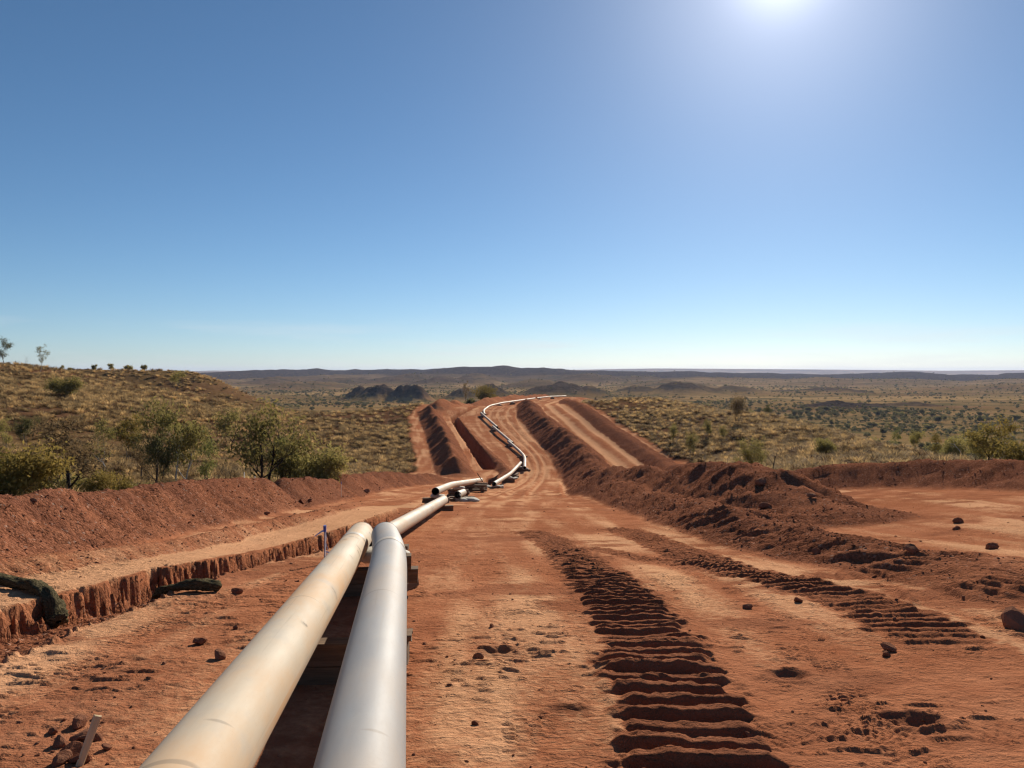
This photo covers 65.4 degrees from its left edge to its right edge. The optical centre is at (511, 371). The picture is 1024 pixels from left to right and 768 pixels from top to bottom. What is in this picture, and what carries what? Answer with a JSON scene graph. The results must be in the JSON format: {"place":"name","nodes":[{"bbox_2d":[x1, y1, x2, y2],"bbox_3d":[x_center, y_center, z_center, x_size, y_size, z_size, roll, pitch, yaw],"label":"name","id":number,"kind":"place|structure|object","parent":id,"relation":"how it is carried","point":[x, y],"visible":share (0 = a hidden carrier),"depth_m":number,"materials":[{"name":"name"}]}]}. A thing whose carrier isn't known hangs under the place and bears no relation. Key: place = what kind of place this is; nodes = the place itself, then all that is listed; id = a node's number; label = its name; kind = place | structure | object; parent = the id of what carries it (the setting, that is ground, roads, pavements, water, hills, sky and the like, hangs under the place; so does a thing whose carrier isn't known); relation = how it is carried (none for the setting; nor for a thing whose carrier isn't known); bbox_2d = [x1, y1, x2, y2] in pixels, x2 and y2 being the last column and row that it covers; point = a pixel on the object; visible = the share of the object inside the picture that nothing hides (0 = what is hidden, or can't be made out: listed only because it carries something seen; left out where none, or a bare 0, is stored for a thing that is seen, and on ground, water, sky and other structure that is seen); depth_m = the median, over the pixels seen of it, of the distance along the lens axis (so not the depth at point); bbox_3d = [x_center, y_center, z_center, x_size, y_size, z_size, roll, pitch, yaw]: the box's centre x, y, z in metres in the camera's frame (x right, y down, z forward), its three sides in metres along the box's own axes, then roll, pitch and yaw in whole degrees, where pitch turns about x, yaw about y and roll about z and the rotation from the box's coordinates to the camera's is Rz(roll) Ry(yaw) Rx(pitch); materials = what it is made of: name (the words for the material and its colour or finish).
{"place":"outdoors","nodes":[
{"label":"outdoors","id":0,"kind":"place"},
{"bbox_2d":[0,365,1023,767],"bbox_3d":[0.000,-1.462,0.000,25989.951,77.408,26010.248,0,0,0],"label":"ground","id":1,"kind":"structure","parent":0,"point":[622,647],"depth_m":9.17,"materials":[{"name":"soil"}]},
{"bbox_2d":[0,335,12,362],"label":"tree","id":2,"kind":"object","parent":1,"relation":"on","point":[7,345],"visible":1,"depth_m":126.47,"materials":[{"name":"green plant"}]},
{"bbox_2d":[0,415,13,446],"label":"tree","id":3,"kind":"object","parent":1,"relation":"on","point":[8,439],"visible":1,"depth_m":46.09,"materials":[{"name":"green plant"}]},
{"bbox_2d":[13,416,40,445],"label":"tree","id":4,"kind":"object","parent":1,"relation":"on","point":[25,424],"visible":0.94,"depth_m":49.85,"materials":[{"name":"green plant"}]},
{"bbox_2d":[1,458,66,494],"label":"bush","id":5,"kind":"object","parent":1,"relation":"on","point":[51,484],"visible":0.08,"depth_m":20.96,"materials":[{"name":"green plant"}]},
{"bbox_2d":[0,573,68,628],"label":"netting bundle","id":6,"kind":"object","parent":1,"relation":"on","point":[54,605],"visible":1,"depth_m":8.15,"materials":[{"name":"fabric"}]},
{"bbox_2d":[0,432,80,495],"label":"bush","id":7,"kind":"object","parent":1,"relation":"on","point":[20,473],"visible":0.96,"depth_m":19.42,"materials":[{"name":"olive green leaf"},{"name":"brown bark"}]},
{"bbox_2d":[23,415,58,440],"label":"tree","id":8,"kind":"object","parent":1,"relation":"on","point":[37,425],"visible":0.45,"depth_m":54.43,"materials":[{"name":"green plant"}]},
{"bbox_2d":[35,345,49,371],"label":"tree","id":9,"kind":"object","parent":1,"relation":"on","point":[39,352],"visible":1,"depth_m":118.20,"materials":[{"name":"green plant"}]},
{"bbox_2d":[48,727,57,734],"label":"rock","id":10,"kind":"object","parent":1,"relation":"on","point":[52,730],"visible":1,"depth_m":4.34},
{"bbox_2d":[52,734,67,748],"bbox_3d":[-2.374,1.948,4.189,0.090,0.065,0.075,40,-5,46],"label":"rock","id":11,"kind":"object","parent":1,"relation":"on","point":[60,741],"visible":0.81,"depth_m":4.16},
{"bbox_2d":[51,749,72,766],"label":"rock","id":12,"kind":"object","parent":1,"relation":"on","point":[62,757],"visible":1,"depth_m":3.98,"materials":[{"name":"stone"}]},
{"bbox_2d":[40,375,85,396],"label":"bush","id":13,"kind":"object","parent":1,"relation":"on","point":[68,387],"visible":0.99,"depth_m":83.66,"materials":[{"name":"green plant"}]},
{"bbox_2d":[59,740,82,758],"bbox_3d":[-2.246,1.939,4.072,0.140,0.048,0.114,-2,29,7],"label":"rock","id":14,"kind":"object","parent":1,"relation":"on","point":[74,747],"visible":0.48,"depth_m":4.08,"materials":[{"name":"stone"}]},
{"bbox_2d":[21,412,135,488],"bbox_3d":[-12.281,2.433,22.371,3.526,2.571,2.324,0,0,25],"label":"tree","id":15,"kind":"object","parent":1,"relation":"on","point":[72,451],"visible":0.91,"depth_m":22.23,"materials":[{"name":"green plant"}]},
{"bbox_2d":[70,728,88,740],"bbox_3d":[-2.333,1.965,4.301,0.095,0.036,0.116,-3,18,45],"label":"rock","id":16,"kind":"object","parent":1,"relation":"on","point":[77,735],"visible":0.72,"depth_m":4.29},
{"bbox_2d":[72,714,87,729],"bbox_3d":[-2.435,1.970,4.481,0.063,0.082,0.109,-17,33,10],"label":"rock","id":17,"kind":"object","parent":1,"relation":"on","point":[79,721],"visible":0.95,"depth_m":4.46,"materials":[{"name":"stone"}]},
{"bbox_2d":[57,471,103,490],"bbox_3d":[-13.411,3.523,24.926,1.701,0.996,1.310,0,0,-30],"label":"shrub","id":18,"kind":"object","parent":1,"relation":"on","point":[72,481],"visible":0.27,"depth_m":24.72,"materials":[{"name":"green plant"}]},
{"bbox_2d":[69,755,92,763],"bbox_3d":[-2.170,1.955,4.009,0.106,0.040,0.114,10,-43,-32],"label":"rock","id":19,"kind":"object","parent":1,"relation":"on","point":[76,758],"visible":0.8,"depth_m":3.98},
{"bbox_2d":[76,715,101,766],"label":"wooden peg","id":20,"kind":"object","parent":1,"relation":"on","point":[91,732],"visible":1,"depth_m":4.00,"materials":[{"name":"brown wood"}]},
{"bbox_2d":[93,732,102,740],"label":"rock","id":21,"kind":"object","parent":1,"relation":"on","point":[98,736],"visible":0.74,"depth_m":4.26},
{"bbox_2d":[81,414,121,466],"bbox_3d":[-20.446,3.627,39.706,1.925,3.039,1.436,0,0,2],"label":"tree","id":22,"kind":"object","parent":1,"relation":"on","point":[111,435],"visible":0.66,"depth_m":39.67,"materials":[{"name":"green plant"}]},
{"bbox_2d":[72,466,131,491],"bbox_3d":[-12.142,3.384,23.654,1.586,1.114,2.008,0,0,-28],"label":"shrub","id":23,"kind":"object","parent":1,"relation":"on","point":[103,483],"visible":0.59,"depth_m":23.29,"materials":[{"name":"green plant"}]},
{"bbox_2d":[101,743,111,749],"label":"rock","id":24,"kind":"object","parent":1,"relation":"on","point":[106,746],"visible":1,"depth_m":4.14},
{"bbox_2d":[80,474,136,489],"bbox_3d":[-12.103,3.536,23.932,1.595,0.934,1.228,0,0,-6],"label":"shrub","id":25,"kind":"object","parent":1,"relation":"on","point":[125,485],"visible":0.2,"depth_m":24.02,"materials":[{"name":"green plant"}]},
{"bbox_2d":[112,412,145,460],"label":"tree","id":26,"kind":"object","parent":1,"relation":"on","point":[123,436],"visible":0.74,"depth_m":45.99,"materials":[{"name":"green plant"}]},
{"bbox_2d":[127,444,156,478],"bbox_3d":[-16.730,4.239,36.233,2.196,2.082,1.447,0,0,35],"label":"tree","id":27,"kind":"object","parent":1,"relation":"on","point":[139,459],"visible":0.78,"depth_m":36.09,"materials":[{"name":"green plant"}]},
{"bbox_2d":[144,445,160,482],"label":"dead sapling","id":28,"kind":"object","parent":1,"relation":"on","point":[155,471],"visible":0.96,"depth_m":28.30,"materials":[{"name":"wood"}]},
{"bbox_2d":[127,427,184,479],"bbox_3d":[-14.019,3.586,31.510,2.055,2.789,1.588,0,0,-5],"label":"tree","id":29,"kind":"object","parent":1,"relation":"on","point":[154,447],"visible":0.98,"depth_m":31.37,"materials":[{"name":"green plant"}]},
{"bbox_2d":[153,477,176,482],"bbox_3d":[-12.393,4.207,28.857,1.562,0.866,1.234,0,0,37],"label":"shrub","id":30,"kind":"object","parent":1,"relation":"on","point":[173,479],"visible":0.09,"depth_m":28.88,"materials":[{"name":"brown plant"}]},
{"bbox_2d":[130,394,217,478],"bbox_3d":[-13.935,3.078,32.898,3.321,4.364,3.048,0,0,-25],"label":"tree","id":31,"kind":"object","parent":1,"relation":"on","point":[189,437],"visible":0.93,"depth_m":32.82,"materials":[{"name":"green plant"}]},
{"bbox_2d":[167,370,187,390],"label":"tree","id":32,"kind":"object","parent":1,"relation":"on","point":[176,376],"visible":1,"depth_m":121.18,"materials":[{"name":"green plant"}]},
{"bbox_2d":[150,578,221,601],"bbox_3d":[-3.679,2.452,8.708,1.070,0.470,0.354,0,0,20],"label":"netting bundle","id":33,"kind":"object","parent":1,"relation":"on","point":[204,584],"visible":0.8,"depth_m":8.56,"materials":[{"name":"fabric"}]},
{"bbox_2d":[192,637,207,644],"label":"rock","id":34,"kind":"object","parent":1,"relation":"on","point":[201,640],"visible":1,"depth_m":6.25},
{"bbox_2d":[195,430,220,479],"bbox_3d":[-13.750,4.022,35.993,1.206,2.918,1.617,0,0,-22],"label":"tree","id":35,"kind":"object","parent":1,"relation":"on","point":[204,470],"visible":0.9,"depth_m":35.89,"materials":[{"name":"green plant"}]},
{"bbox_2d":[214,648,225,659],"bbox_3d":[-2.150,2.088,5.871,0.085,0.088,0.129,-18,25,-26],"label":"rock","id":36,"kind":"object","parent":1,"relation":"on","point":[219,654],"visible":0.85,"depth_m":5.83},
{"bbox_2d":[208,407,246,451],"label":"tree","id":37,"kind":"object","parent":1,"relation":"on","point":[222,427],"visible":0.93,"depth_m":69.78,"materials":[{"name":"green plant"}]},
{"bbox_2d":[231,588,242,593],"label":"rock","id":38,"kind":"object","parent":1,"relation":"on","point":[236,590],"visible":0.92,"depth_m":8.50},
{"bbox_2d":[210,396,326,479],"bbox_3d":[-10.829,3.409,35.703,3.778,4.663,4.488,0,0,27],"label":"tree","id":39,"kind":"object","parent":1,"relation":"on","point":[261,433],"visible":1,"depth_m":36.00,"materials":[{"name":"green plant"}]},
{"bbox_2d":[264,433,306,478],"bbox_3d":[-10.749,4.342,37.565,1.850,3.031,2.393,0,0,20],"label":"tree","id":40,"kind":"object","parent":1,"relation":"on","point":[283,465],"visible":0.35,"depth_m":37.26,"materials":[{"name":"green plant"}]},
{"bbox_2d":[266,437,356,481],"bbox_3d":[-9.833,4.659,38.684,4.543,2.925,3.498,0,0,-43],"label":"bush","id":41,"kind":"object","parent":1,"relation":"on","point":[320,467],"visible":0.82,"depth_m":38.26,"materials":[{"name":"green plant"}]},
{"bbox_2d":[297,667,340,684],"bbox_3d":[-1.140,2.026,5.360,0.787,0.149,0.153,0,0,-3],"label":"timber skid","id":42,"kind":"object","parent":1,"relation":"on","point":[319,675],"visible":0.04,"depth_m":5.28,"materials":[{"name":"brown wood"}]},
{"bbox_2d":[306,637,409,666],"bbox_3d":[-1.129,1.871,5.331,0.873,0.156,0.153,0,0,-3],"label":"timber skid","id":43,"kind":"object","parent":42,"relation":"on","point":[329,652],"visible":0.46,"depth_m":5.25,"materials":[{"name":"brown wood"}]},
{"bbox_2d":[407,628,412,641],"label":"timber skid","id":44,"kind":"object","parent":43,"relation":"on","point":[409,634],"visible":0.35,"depth_m":5.33,"materials":[{"name":"brown wood"}]},
{"bbox_2d":[313,522,406,767],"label":"steel pipe","id":45,"kind":"object","parent":44,"relation":"on","point":[365,725],"visible":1,"depth_m":3.46,"materials":[{"name":"metal"}]},
{"bbox_2d":[314,525,328,556],"bbox_3d":[-2.703,2.497,11.390,0.296,0.608,0.077,0,0,-4],"label":"survey stake","id":46,"kind":"object","parent":1,"relation":"on","point":[325,538],"visible":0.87,"depth_m":11.38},
{"bbox_2d":[343,584,363,596],"bbox_3d":[-1.562,2.334,8.562,0.787,0.149,0.153,0,0,-8],"label":"timber skid","id":47,"kind":"object","parent":1,"relation":"on","point":[353,589],"depth_m":8.47,"materials":[{"name":"brown wood"}]},
{"bbox_2d":[350,566,417,583],"bbox_3d":[-1.481,2.184,8.569,0.942,0.150,0.155,0,0,-5],"label":"timber skid","id":48,"kind":"object","parent":47,"relation":"on","point":[359,576],"visible":0.35,"depth_m":8.52,"materials":[{"name":"brown wood"}]},
{"bbox_2d":[139,522,372,767],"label":"steel pipe","id":49,"kind":"object","parent":48,"relation":"on","point":[230,718],"visible":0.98,"depth_m":3.42,"materials":[{"name":"metal"}]},
{"bbox_2d":[406,553,410,569],"bbox_3d":[-1.256,2.035,8.550,0.354,0.148,0.166,0,0,-6],"label":"timber skid","id":50,"kind":"object","parent":48,"relation":"on","point":[408,556],"visible":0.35,"depth_m":8.49,"materials":[{"name":"brown wood"}]},
{"bbox_2d":[361,546,409,563],"bbox_3d":[-1.582,2.242,9.754,0.732,0.210,0.387,3,2,-29],"label":"sandbag","id":51,"kind":"object","parent":1,"relation":"on","point":[366,559],"visible":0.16,"depth_m":9.53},
{"bbox_2d":[407,580,418,590],"bbox_3d":[-1.184,2.391,8.921,0.105,0.101,0.409,0,0,21],"label":"timber skid","id":52,"kind":"object","parent":1,"relation":"on","point":[410,586],"visible":0.27,"depth_m":8.93,"materials":[{"name":"brown wood"}]},
{"bbox_2d":[436,505,452,510],"bbox_3d":[-2.454,4.742,27.686,0.815,0.192,0.202,0,0,-14],"label":"timber skid","id":53,"kind":"object","parent":1,"relation":"on","point":[446,508],"visible":0.39,"depth_m":27.63,"materials":[{"name":"brown wood"}]},
{"bbox_2d":[369,496,447,546],"bbox_3d":[-2.372,3.700,20.900,0.330,2.065,15.043,0,0,0],"label":"steel pipe","id":54,"kind":"object","parent":53,"relation":"on","point":[405,522],"visible":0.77,"depth_m":18.84,"materials":[{"name":"metal"}]},
{"bbox_2d":[464,398,474,403],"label":"tree","id":55,"kind":"object","parent":1,"relation":"on","point":[470,401],"visible":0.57,"depth_m":239.46,"materials":[{"name":"plant"}]},
{"bbox_2d":[467,497,479,501],"bbox_3d":[-1.786,5.727,35.597,0.805,0.230,0.425,2,-3,37],"label":"sandbag","id":56,"kind":"object","parent":1,"relation":"on","point":[470,499],"visible":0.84,"depth_m":35.41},
{"bbox_2d":[472,652,483,658],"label":"rock","id":57,"kind":"object","parent":1,"relation":"on","point":[478,655],"visible":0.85,"depth_m":6.00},
{"bbox_2d":[470,385,497,400],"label":"bush","id":58,"kind":"object","parent":1,"relation":"on","point":[483,393],"visible":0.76,"depth_m":210.82,"materials":[{"name":"green plant"}]},
{"bbox_2d":[0,360,998,495],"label":"grass","id":59,"kind":"structure","parent":1,"relation":"on","point":[125,398],"depth_m":84.59,"materials":[{"name":"plant"}]},
{"bbox_2d":[205,366,1023,446],"bbox_3d":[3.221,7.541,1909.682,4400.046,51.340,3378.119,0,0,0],"label":"scrub vegetation","id":60,"kind":"object","parent":1,"relation":"on","point":[895,411],"visible":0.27,"depth_m":647.90,"materials":[{"name":"plant"}]},
{"bbox_2d":[669,420,678,439],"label":"shrub","id":61,"kind":"object","parent":1,"relation":"on","point":[673,429],"visible":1,"depth_m":89.85,"materials":[{"name":"green plant"}]},
{"bbox_2d":[685,430,699,456],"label":"shrub","id":62,"kind":"object","parent":1,"relation":"on","point":[690,440],"visible":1,"depth_m":78.85,"materials":[{"name":"green plant"}]},
{"bbox_2d":[701,419,712,435],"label":"shrub","id":63,"kind":"object","parent":1,"relation":"on","point":[708,427],"visible":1,"depth_m":88.03,"materials":[{"name":"green plant"}]},
{"bbox_2d":[719,424,728,439],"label":"shrub","id":64,"kind":"object","parent":1,"relation":"on","point":[722,430],"visible":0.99,"depth_m":84.03,"materials":[{"name":"green plant"}]},
{"bbox_2d":[727,393,748,421],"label":"tree","id":65,"kind":"object","parent":1,"relation":"on","point":[739,404],"visible":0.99,"depth_m":94.70,"materials":[{"name":"green plant"}]},
{"bbox_2d":[742,603,752,608],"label":"rock","id":66,"kind":"object","parent":1,"relation":"on","point":[747,606],"visible":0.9,"depth_m":7.84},
{"bbox_2d":[729,435,771,463],"bbox_3d":[11.977,4.299,39.879,2.166,2.423,2.099,0,0,13],"label":"shrub","id":67,"kind":"object","parent":1,"relation":"on","point":[748,452],"visible":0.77,"depth_m":39.72,"materials":[{"name":"green plant"}]},
{"bbox_2d":[755,477,765,485],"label":"rock","id":68,"kind":"object","parent":1,"relation":"on","point":[761,481],"visible":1,"depth_m":22.84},
{"bbox_2d":[759,502,771,508],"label":"rock","id":69,"kind":"object","parent":1,"relation":"on","point":[762,505],"visible":1,"depth_m":21.16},
{"bbox_2d":[812,547,820,553],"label":"rock","id":70,"kind":"object","parent":1,"relation":"on","point":[815,550],"visible":0.95,"depth_m":12.04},
{"bbox_2d":[812,435,838,454],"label":"bush","id":71,"kind":"object","parent":1,"relation":"on","point":[826,446],"visible":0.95,"depth_m":59.64,"materials":[{"name":"green plant"}]},
{"bbox_2d":[836,444,853,454],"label":"bush","id":72,"kind":"object","parent":1,"relation":"on","point":[845,446],"visible":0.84,"depth_m":52.97,"materials":[{"name":"green plant"}]},
{"bbox_2d":[880,642,896,651],"bbox_3d":[2.944,2.147,6.222,0.082,0.056,0.133,-11,16,-29],"label":"rock","id":73,"kind":"object","parent":1,"relation":"on","point":[888,646],"visible":0.98,"depth_m":6.20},
{"bbox_2d":[889,429,900,445],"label":"shrub","id":74,"kind":"object","parent":1,"relation":"on","point":[894,436],"visible":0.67,"depth_m":72.05,"materials":[{"name":"green plant"}]},
{"bbox_2d":[905,543,919,553],"bbox_3d":[5.310,2.348,10.592,0.142,0.100,0.190,-11,17,-35],"label":"rock","id":75,"kind":"object","parent":1,"relation":"on","point":[911,548],"visible":1,"depth_m":10.55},
{"bbox_2d":[908,429,928,447],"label":"tree","id":76,"kind":"object","parent":1,"relation":"on","point":[913,440],"visible":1,"depth_m":61.82,"materials":[{"name":"green plant"}]},
{"bbox_2d":[927,430,941,452],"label":"shrub","id":77,"kind":"object","parent":1,"relation":"on","point":[936,445],"visible":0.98,"depth_m":50.79,"materials":[{"name":"green plant"}]},
{"bbox_2d":[932,416,943,422],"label":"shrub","id":78,"kind":"object","parent":1,"relation":"on","point":[937,418],"visible":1,"depth_m":466.43,"materials":[{"name":"green plant"}]},
{"bbox_2d":[938,436,971,455],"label":"bush","id":79,"kind":"object","parent":1,"relation":"on","point":[949,446],"visible":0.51,"depth_m":56.52,"materials":[{"name":"green plant"}]},
{"bbox_2d":[952,517,963,522],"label":"rock","id":80,"kind":"object","parent":1,"relation":"on","point":[957,520],"visible":0.93,"depth_m":17.47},
{"bbox_2d":[952,430,991,459],"bbox_3d":[22.437,3.912,38.556,1.404,2.158,1.817,0,0,-31],"label":"bush","id":81,"kind":"object","parent":1,"relation":"on","point":[978,453],"visible":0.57,"depth_m":38.43,"materials":[{"name":"green plant"}]},
{"bbox_2d":[985,542,998,549],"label":"rock","id":82,"kind":"object","parent":1,"relation":"on","point":[992,545],"visible":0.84,"depth_m":12.98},
{"bbox_2d":[963,415,1022,459],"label":"tree","id":83,"kind":"object","parent":1,"relation":"on","point":[982,441],"visible":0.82,"depth_m":36.97,"materials":[{"name":"green plant"}]},
{"bbox_2d":[988,434,1023,460],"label":"bush","id":84,"kind":"object","parent":1,"relation":"on","point":[1013,451],"visible":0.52,"depth_m":33.17,"materials":[{"name":"green plant"}]},
{"bbox_2d":[1001,606,1023,631],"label":"rock","id":85,"kind":"object","parent":1,"relation":"on","point":[1012,617],"visible":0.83,"depth_m":6.81,"materials":[{"name":"stone"}]},
{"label":"timber skid","id":86,"kind":"object","parent":1,"relation":"on","visible":0},
{"bbox_2d":[454,489,466,498],"bbox_3d":[-2.369,5.595,36.650,0.329,0.536,2.141,0,0,3],"label":"steel pipe","id":87,"kind":"object","parent":86,"relation":"on","point":[463,492],"visible":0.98,"depth_m":36.50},
{"bbox_2d":[0,0,1023,370],"label":"sky","id":88,"kind":"structure","parent":0,"point":[191,185],"materials":[{"name":"blue"}]},
{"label":"timber skid","id":89,"kind":"object","parent":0,"visible":0},
{"bbox_2d":[422,497,449,500],"bbox_3d":[-3.206,5.380,33.690,1.152,0.127,0.206,0,0,-2],"label":"timber skid","id":90,"kind":"object","parent":89,"relation":"on","point":[428,499],"visible":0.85,"depth_m":33.58,"materials":[{"name":"brown wood"}]},
{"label":"timber skid","id":91,"kind":"object","parent":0,"visible":0},
{"bbox_2d":[448,492,469,494],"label":"timber skid","id":92,"kind":"object","parent":91,"relation":"on","point":[452,493],"visible":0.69,"depth_m":43.30,"materials":[{"name":"brown wood"}]},
{"bbox_2d":[447,489,468,491],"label":"timber skid","id":93,"kind":"object","parent":92,"relation":"on","point":[453,490],"visible":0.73,"depth_m":43.35,"materials":[{"name":"brown wood"}]},
{"bbox_2d":[453,486,464,489],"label":"sandbag","id":94,"kind":"object","parent":93,"relation":"on","point":[459,488],"visible":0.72,"depth_m":43.19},
{"bbox_2d":[431,478,482,494],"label":"steel pipe","id":95,"kind":"object","parent":94,"relation":"on","point":[442,488],"visible":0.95,"depth_m":40.42,"materials":[{"name":"metal"}]},
{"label":"timber skid","id":96,"kind":"object","parent":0,"visible":0},
{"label":"timber skid","id":97,"kind":"object","parent":96,"relation":"on","visible":0},
{"bbox_2d":[507,440,525,468],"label":"steel pipe","id":98,"kind":"object","parent":97,"relation":"on","point":[520,452],"visible":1,"depth_m":89.32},
{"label":"timber skid","id":99,"kind":"object","parent":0,"visible":0},
{"bbox_2d":[464,484,486,486],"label":"timber skid","id":100,"kind":"object","parent":99,"relation":"on","point":[470,485],"visible":0.65,"depth_m":50.85,"materials":[{"name":"brown wood"}]},
{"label":"timber skid","id":101,"kind":"object","parent":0,"visible":0},
{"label":"sandbag","id":102,"kind":"object","parent":101,"relation":"on","visible":0},
{"bbox_2d":[492,461,521,485],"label":"steel pipe","id":103,"kind":"object","parent":102,"relation":"on","point":[504,477],"visible":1,"depth_m":66.95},
{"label":"timber skid","id":104,"kind":"object","parent":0,"visible":0},
{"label":"sandbag","id":105,"kind":"object","parent":104,"relation":"on","visible":0},
{"bbox_2d":[492,425,513,443],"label":"steel pipe","id":106,"kind":"object","parent":105,"relation":"on","point":[501,433],"visible":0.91,"depth_m":104.43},
{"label":"timber skid","id":107,"kind":"object","parent":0,"visible":0},
{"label":"sandbag","id":108,"kind":"object","parent":107,"relation":"on","visible":0},
{"bbox_2d":[480,412,497,427],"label":"steel pipe","id":109,"kind":"object","parent":108,"relation":"on","point":[489,420],"visible":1,"depth_m":118.69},
{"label":"timber skid","id":110,"kind":"object","parent":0,"visible":0},
{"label":"sandbag","id":111,"kind":"object","parent":110,"relation":"on","visible":0},
{"bbox_2d":[483,398,534,414],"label":"steel pipe","id":112,"kind":"object","parent":111,"relation":"on","point":[484,409],"visible":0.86,"depth_m":152.47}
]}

